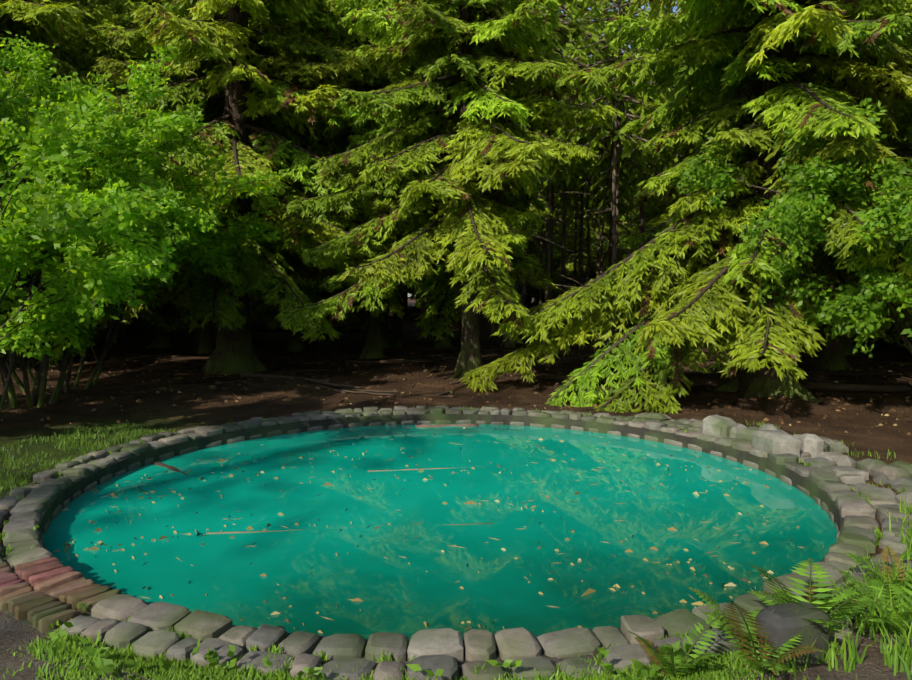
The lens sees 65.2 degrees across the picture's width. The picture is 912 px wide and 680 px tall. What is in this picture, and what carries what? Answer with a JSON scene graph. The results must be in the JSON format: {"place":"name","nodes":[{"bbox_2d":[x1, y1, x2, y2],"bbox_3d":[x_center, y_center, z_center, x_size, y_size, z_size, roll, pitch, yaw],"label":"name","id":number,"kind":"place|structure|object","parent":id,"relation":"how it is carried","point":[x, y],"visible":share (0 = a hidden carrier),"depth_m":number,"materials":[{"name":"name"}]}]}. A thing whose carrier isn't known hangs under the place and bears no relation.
{"place":"outdoors","nodes":[
{"label":"outdoors","id":0,"kind":"place"},
{"bbox_2d":[0,298,911,679],"bbox_3d":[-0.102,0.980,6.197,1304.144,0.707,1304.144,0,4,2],"label":"ground","id":1,"kind":"structure","parent":0,"point":[856,418],"depth_m":10.27,"materials":[{"name":"brown soil"}]},
{"bbox_2d":[0,0,115,348],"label":"spruce tree","id":2,"kind":"object","parent":1,"relation":"on","point":[84,48],"visible":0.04,"depth_m":18.35,"materials":[{"name":"green plant"}]},
{"bbox_2d":[0,86,175,413],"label":"shrub","id":3,"kind":"object","parent":1,"relation":"on","point":[31,220],"visible":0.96,"depth_m":6.60,"materials":[{"name":"green plant"}]},
{"bbox_2d":[0,0,186,370],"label":"spruce tree","id":4,"kind":"object","parent":1,"relation":"on","point":[48,16],"visible":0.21,"depth_m":14.80,"materials":[{"name":"green plant"}]},
{"bbox_2d":[66,0,146,339],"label":"spruce tree","id":5,"kind":"object","parent":1,"relation":"on","point":[134,330],"depth_m":23.32,"materials":[{"name":"green plant"}]},
{"bbox_2d":[0,31,218,407],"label":"shrub","id":6,"kind":"object","parent":1,"relation":"on","point":[126,162],"visible":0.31,"depth_m":9.31,"materials":[{"name":"green plant"}]},
{"bbox_2d":[59,0,196,348],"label":"spruce tree","id":7,"kind":"object","parent":1,"relation":"on","point":[162,338],"visible":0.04,"depth_m":17.94,"materials":[{"name":"green plant"}]},
{"bbox_2d":[5,109,289,392],"bbox_3d":[-6.579,-1.452,12.109,6.552,5.081,7.000,-1,4,-23],"label":"shrub","id":8,"kind":"object","parent":1,"relation":"on","point":[222,243],"visible":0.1,"depth_m":11.15,"materials":[{"name":"green plant"}]},
{"bbox_2d":[91,0,288,353],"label":"spruce tree","id":9,"kind":"object","parent":1,"relation":"on","point":[206,344],"depth_m":16.36,"materials":[{"name":"green plant"}]},
{"bbox_2d":[148,50,255,337],"bbox_3d":[-6.973,-8.579,22.084,6.615,18.206,6.260,1,4,18],"label":"spruce tree","id":10,"kind":"object","parent":1,"relation":"on","point":[253,329],"depth_m":22.45,"materials":[{"name":"brown plant"}]},
{"bbox_2d":[11,0,415,374],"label":"spruce tree","id":11,"kind":"object","parent":1,"relation":"on","point":[256,88],"visible":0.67,"depth_m":13.58,"materials":[{"name":"green plant"}]},
{"bbox_2d":[274,307,279,323],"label":"conifer tree","id":12,"kind":"object","parent":1,"relation":"on","point":[276,311],"depth_m":26.47,"materials":[{"name":"brown plant"}]},
{"bbox_2d":[215,7,409,350],"bbox_3d":[-4.259,-7.127,18.411,6.060,15.839,5.773,0,4,2],"label":"spruce tree","id":13,"kind":"object","parent":1,"relation":"on","point":[296,342],"visible":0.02,"depth_m":18.76,"materials":[{"name":"green plant"}]},
{"bbox_2d":[262,21,362,346],"bbox_3d":[-3.769,-7.027,19.748,4.468,15.418,5.285,0,4,2],"label":"spruce tree","id":14,"kind":"object","parent":1,"relation":"on","point":[327,342],"depth_m":19.81,"materials":[{"name":"green plant"}]},
{"bbox_2d":[250,0,448,358],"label":"spruce tree","id":15,"kind":"object","parent":1,"relation":"on","point":[303,275],"visible":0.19,"depth_m":15.66,"materials":[{"name":"green plant"}]},
{"bbox_2d":[341,284,388,339],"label":"conifer tree","id":16,"kind":"object","parent":1,"relation":"on","point":[346,335],"depth_m":22.88,"materials":[{"name":"brown plant"}]},
{"bbox_2d":[320,284,420,311],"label":"spruce tree","id":17,"kind":"object","parent":1,"relation":"on","point":[333,293],"depth_m":53.59,"materials":[{"name":"green plant"}]},
{"bbox_2d":[284,2,485,347],"bbox_3d":[-2.078,-7.208,19.337,6.060,15.839,5.773,0,4,2],"label":"spruce tree","id":18,"kind":"object","parent":1,"relation":"on","point":[386,340],"depth_m":19.71,"materials":[{"name":"green plant"}]},
{"bbox_2d":[387,284,419,324],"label":"conifer tree","id":19,"kind":"object","parent":1,"relation":"on","point":[388,319],"depth_m":31.74,"materials":[{"name":"brown plant"}]},
{"bbox_2d":[402,284,414,314],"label":"spruce tree","id":20,"kind":"object","parent":1,"relation":"on","point":[405,310],"depth_m":43.15,"materials":[{"name":"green plant"}]},
{"bbox_2d":[408,282,420,300],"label":"spruce tree","id":21,"kind":"object","parent":1,"relation":"on","point":[414,296],"depth_m":53.93,"materials":[{"name":"green plant"}]},
{"bbox_2d":[374,22,456,347],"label":"spruce tree","id":22,"kind":"object","parent":1,"relation":"on","point":[398,339],"depth_m":20.09,"materials":[{"name":"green plant"}]},
{"bbox_2d":[410,16,447,323],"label":"spruce tree","id":23,"kind":"object","parent":1,"relation":"on","point":[423,308],"depth_m":30.77,"materials":[{"name":"brown plant"}]},
{"bbox_2d":[320,3,557,315],"bbox_3d":[-0.446,-15.199,39.599,12.248,29.002,12.240,3,5,41],"label":"spruce tree","id":24,"kind":"object","parent":1,"relation":"on","point":[533,249],"depth_m":39.35,"materials":[{"name":"green plant"}]},
{"bbox_2d":[278,0,615,377],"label":"spruce tree","id":25,"kind":"object","parent":1,"relation":"on","point":[479,94],"visible":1,"depth_m":11.76,"materials":[{"name":"green plant"}]},
{"bbox_2d":[408,283,492,309],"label":"spruce tree","id":26,"kind":"object","parent":1,"relation":"on","point":[431,301],"depth_m":54.40,"materials":[{"name":"green plant"}]},
{"bbox_2d":[353,0,557,347],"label":"spruce tree","id":27,"kind":"object","parent":1,"relation":"on","point":[534,280],"visible":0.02,"depth_m":19.20,"materials":[{"name":"green plant"}]},
{"bbox_2d":[0,407,911,679],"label":"grass tufts","id":28,"kind":"object","parent":1,"relation":"on","point":[60,642],"visible":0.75,"depth_m":2.97,"materials":[{"name":"green plant"}]},
{"bbox_2d":[0,323,911,533],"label":"fallen twigs","id":29,"kind":"object","parent":1,"relation":"on","point":[702,382],"visible":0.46,"depth_m":12.75,"materials":[{"name":"brown wood"}]},
{"bbox_2d":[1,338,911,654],"bbox_3d":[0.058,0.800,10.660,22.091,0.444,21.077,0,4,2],"label":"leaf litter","id":30,"kind":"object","parent":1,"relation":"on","point":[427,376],"visible":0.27,"depth_m":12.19,"materials":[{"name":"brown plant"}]},
{"bbox_2d":[17,348,911,398],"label":"pebbles and cones","id":31,"kind":"object","parent":1,"relation":"on","point":[365,372],"visible":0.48,"depth_m":13.23,"materials":[{"name":"stone"}]},
{"bbox_2d":[451,151,534,342],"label":"conifer tree","id":32,"kind":"object","parent":1,"relation":"on","point":[461,307],"depth_m":21.90,"materials":[{"name":"brown plant"}]},
{"bbox_2d":[429,203,560,312],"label":"spruce tree","id":33,"kind":"object","parent":1,"relation":"on","point":[533,289],"depth_m":50.10,"materials":[{"name":"green plant"}]},
{"bbox_2d":[457,176,546,336],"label":"conifer tree","id":34,"kind":"object","parent":1,"relation":"on","point":[459,322],"depth_m":24.08,"materials":[{"name":"brown plant"}]},
{"bbox_2d":[478,221,544,320],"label":"spruce tree","id":35,"kind":"object","parent":1,"relation":"on","point":[480,319],"depth_m":36.01,"materials":[{"name":"green plant"}]},
{"bbox_2d":[480,82,576,338],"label":"spruce tree","id":36,"kind":"object","parent":1,"relation":"on","point":[493,328],"depth_m":23.38,"materials":[{"name":"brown plant"}]},
{"bbox_2d":[503,180,554,322],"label":"conifer tree","id":37,"kind":"object","parent":1,"relation":"on","point":[504,315],"depth_m":32.35,"materials":[{"name":"brown plant"}]},
{"bbox_2d":[439,0,629,347],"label":"spruce tree","id":38,"kind":"object","parent":1,"relation":"on","point":[507,343],"visible":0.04,"depth_m":18.20,"materials":[{"name":"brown plant"}]},
{"bbox_2d":[526,248,554,308],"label":"spruce tree","id":39,"kind":"object","parent":1,"relation":"on","point":[528,299],"depth_m":57.49,"materials":[{"name":"green plant"}]},
{"bbox_2d":[497,93,592,303],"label":"spruce tree","id":40,"kind":"object","parent":1,"relation":"on","point":[569,282],"visible":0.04,"depth_m":49.74,"materials":[{"name":"green plant"}]},
{"bbox_2d":[513,178,578,306],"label":"spruce tree","id":41,"kind":"object","parent":1,"relation":"on","point":[567,204],"visible":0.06,"depth_m":31.32,"materials":[{"name":"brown plant"}]},
{"bbox_2d":[481,0,612,340],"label":"spruce tree","id":42,"kind":"object","parent":1,"relation":"on","point":[521,290],"visible":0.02,"depth_m":22.41,"materials":[{"name":"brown plant"}]},
{"bbox_2d":[515,186,590,304],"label":"spruce tree","id":43,"kind":"object","parent":1,"relation":"on","point":[541,256],"visible":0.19,"depth_m":36.32,"materials":[{"name":"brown plant"}]},
{"bbox_2d":[530,178,586,292],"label":"spruce tree","id":44,"kind":"object","parent":1,"relation":"on","point":[560,229],"visible":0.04,"depth_m":37.82,"materials":[{"name":"brown plant"}]},
{"bbox_2d":[530,56,592,305],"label":"spruce tree","id":45,"kind":"object","parent":1,"relation":"on","point":[535,303],"depth_m":58.96,"materials":[{"name":"green plant"}]},
{"bbox_2d":[472,0,656,331],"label":"spruce tree","id":46,"kind":"object","parent":1,"relation":"on","point":[548,236],"visible":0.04,"depth_m":21.04,"materials":[{"name":"green plant"}]},
{"bbox_2d":[529,0,611,299],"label":"spruce tree","id":47,"kind":"object","parent":1,"relation":"on","point":[568,196],"visible":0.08,"depth_m":27.20,"materials":[{"name":"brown plant"}]},
{"bbox_2d":[525,0,626,304],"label":"spruce tree","id":48,"kind":"object","parent":1,"relation":"on","point":[603,185],"depth_m":28.77,"materials":[{"name":"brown plant"}]},
{"bbox_2d":[527,169,631,307],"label":"spruce tree","id":49,"kind":"object","parent":1,"relation":"on","point":[575,205],"visible":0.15,"depth_m":32.27,"materials":[{"name":"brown plant"}]},
{"bbox_2d":[526,9,637,290],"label":"spruce tree","id":50,"kind":"object","parent":1,"relation":"on","point":[568,270],"visible":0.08,"depth_m":47.96,"materials":[{"name":"green plant"}]},
{"bbox_2d":[529,33,639,296],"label":"spruce tree","id":51,"kind":"object","parent":1,"relation":"on","point":[588,227],"visible":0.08,"depth_m":30.88,"materials":[{"name":"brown plant"}]},
{"bbox_2d":[553,195,625,278],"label":"spruce tree","id":52,"kind":"object","parent":1,"relation":"on","point":[584,235],"visible":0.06,"depth_m":41.87,"materials":[{"name":"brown plant"}]},
{"bbox_2d":[544,0,640,323],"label":"spruce tree","id":53,"kind":"object","parent":1,"relation":"on","point":[580,269],"visible":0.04,"depth_m":27.39,"materials":[{"name":"brown plant"}]},
{"bbox_2d":[540,0,648,321],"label":"spruce tree","id":54,"kind":"object","parent":1,"relation":"on","point":[563,239],"visible":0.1,"depth_m":26.08,"materials":[{"name":"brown plant"}]},
{"bbox_2d":[558,106,652,273],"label":"spruce tree","id":55,"kind":"object","parent":1,"relation":"on","point":[602,238],"visible":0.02,"depth_m":35.83,"materials":[{"name":"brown plant"}]},
{"bbox_2d":[571,2,646,317],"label":"spruce tree","id":56,"kind":"object","parent":1,"relation":"on","point":[598,261],"visible":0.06,"depth_m":38.51,"materials":[{"name":"brown plant"}]},
{"bbox_2d":[526,0,692,332],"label":"spruce tree","id":57,"kind":"object","parent":1,"relation":"on","point":[581,134],"visible":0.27,"depth_m":19.71,"materials":[{"name":"green plant"}]},
{"bbox_2d":[537,1,685,276],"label":"spruce tree","id":58,"kind":"object","parent":1,"relation":"on","point":[633,176],"visible":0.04,"depth_m":25.75,"materials":[{"name":"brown plant"}]},
{"bbox_2d":[552,0,676,311],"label":"spruce tree","id":59,"kind":"object","parent":1,"relation":"on","point":[628,225],"visible":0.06,"depth_m":45.84,"materials":[{"name":"green plant"}]},
{"bbox_2d":[534,0,701,343],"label":"spruce tree","id":60,"kind":"object","parent":1,"relation":"on","point":[615,138],"visible":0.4,"depth_m":18.63,"materials":[{"name":"green plant"}]},
{"bbox_2d":[554,0,685,267],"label":"spruce tree","id":61,"kind":"object","parent":1,"relation":"on","point":[589,187],"visible":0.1,"depth_m":28.08,"materials":[{"name":"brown plant"}]},
{"bbox_2d":[561,0,681,317],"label":"spruce tree","id":62,"kind":"object","parent":1,"relation":"on","point":[643,163],"visible":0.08,"depth_m":25.96,"materials":[{"name":"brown plant"}]},
{"bbox_2d":[576,8,684,254],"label":"spruce tree","id":63,"kind":"object","parent":1,"relation":"on","point":[667,208],"visible":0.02,"depth_m":31.76,"materials":[{"name":"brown plant"}]},
{"bbox_2d":[618,8,678,295],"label":"spruce tree","id":64,"kind":"object","parent":1,"relation":"on","point":[630,244],"depth_m":42.23,"materials":[{"name":"green plant"}]},
{"bbox_2d":[601,5,697,311],"bbox_3d":[7.902,-6.851,25.329,5.160,14.202,4.884,2,4,32],"label":"spruce tree","id":65,"kind":"object","parent":1,"relation":"on","point":[635,186],"visible":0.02,"depth_m":25.95,"materials":[{"name":"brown plant"}]},
{"bbox_2d":[631,8,700,249],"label":"spruce tree","id":66,"kind":"object","parent":1,"relation":"on","point":[654,212],"depth_m":34.69,"materials":[{"name":"green plant"}]},
{"bbox_2d":[621,17,746,350],"bbox_3d":[7.175,-7.132,17.738,6.060,15.839,5.773,0,4,2],"label":"spruce tree","id":67,"kind":"object","parent":1,"relation":"on","point":[660,223],"visible":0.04,"depth_m":18.03,"materials":[{"name":"green plant"}]},
{"bbox_2d":[639,8,728,339],"bbox_3d":[7.992,-7.069,21.934,5.539,15.244,5.242,-3,4,-37],"label":"spruce tree","id":68,"kind":"object","parent":1,"relation":"on","point":[661,160],"depth_m":22.93,"materials":[{"name":"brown plant"}]},
{"bbox_2d":[458,0,911,413],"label":"spruce tree","id":69,"kind":"object","parent":1,"relation":"on","point":[771,87],"visible":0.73,"depth_m":10.07,"materials":[{"name":"green plant"}]},
{"bbox_2d":[628,545,911,676],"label":"fern clump","id":70,"kind":"object","parent":1,"relation":"on","point":[677,659],"visible":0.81,"depth_m":3.02,"materials":[{"name":"green fern leaves"}]},
{"bbox_2d":[672,98,911,356],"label":"broadleaf tree","id":71,"kind":"object","parent":1,"relation":"on","point":[862,309],"visible":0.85,"depth_m":8.64,"materials":[{"name":"green plant"}]},
{"bbox_2d":[705,0,911,370],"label":"spruce tree","id":72,"kind":"object","parent":1,"relation":"on","point":[832,356],"visible":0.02,"depth_m":13.85,"materials":[{"name":"green plant"}]},
{"bbox_2d":[789,3,911,352],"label":"spruce tree","id":73,"kind":"object","parent":1,"relation":"on","point":[909,151],"visible":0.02,"depth_m":16.98,"materials":[{"name":"green plant"}]},
{"bbox_2d":[790,296,911,341],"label":"spruce tree","id":74,"kind":"object","parent":1,"relation":"on","point":[820,331],"depth_m":21.31,"materials":[{"name":"green plant"}]},
{"bbox_2d":[797,51,911,354],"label":"spruce tree","id":75,"kind":"object","parent":1,"relation":"on","point":[848,347],"depth_m":16.49,"materials":[{"name":"green plant"}]},
{"bbox_2d":[869,140,911,347],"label":"spruce tree","id":76,"kind":"object","parent":1,"relation":"on","point":[890,338],"visible":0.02,"depth_m":17.56,"materials":[{"name":"green plant"}]},
{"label":"pond basin","id":77,"kind":"structure","parent":1,"relation":"on","visible":0},
{"bbox_2d":[43,424,837,639],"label":"pond water","id":78,"kind":"structure","parent":77,"relation":"in","point":[223,574],"depth_m":5.04,"materials":[{"name":"teal liquid"}]},
{"bbox_2d":[49,424,823,632],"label":"floating leaves","id":79,"kind":"object","parent":78,"relation":"on","point":[590,590],"visible":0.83,"depth_m":4.91,"materials":[{"name":"yellow plant"}]},
{"bbox_2d":[0,405,911,679],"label":"pond rim stones","id":80,"kind":"object","parent":77,"relation":"on","point":[42,587],"visible":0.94,"depth_m":3.68,"materials":[{"name":"stone"}]},
{"bbox_2d":[408,0,680,296],"label":"sky","id":81,"kind":"structure","parent":0,"point":[642,7],"materials":[{"name":"white"}]}
]}

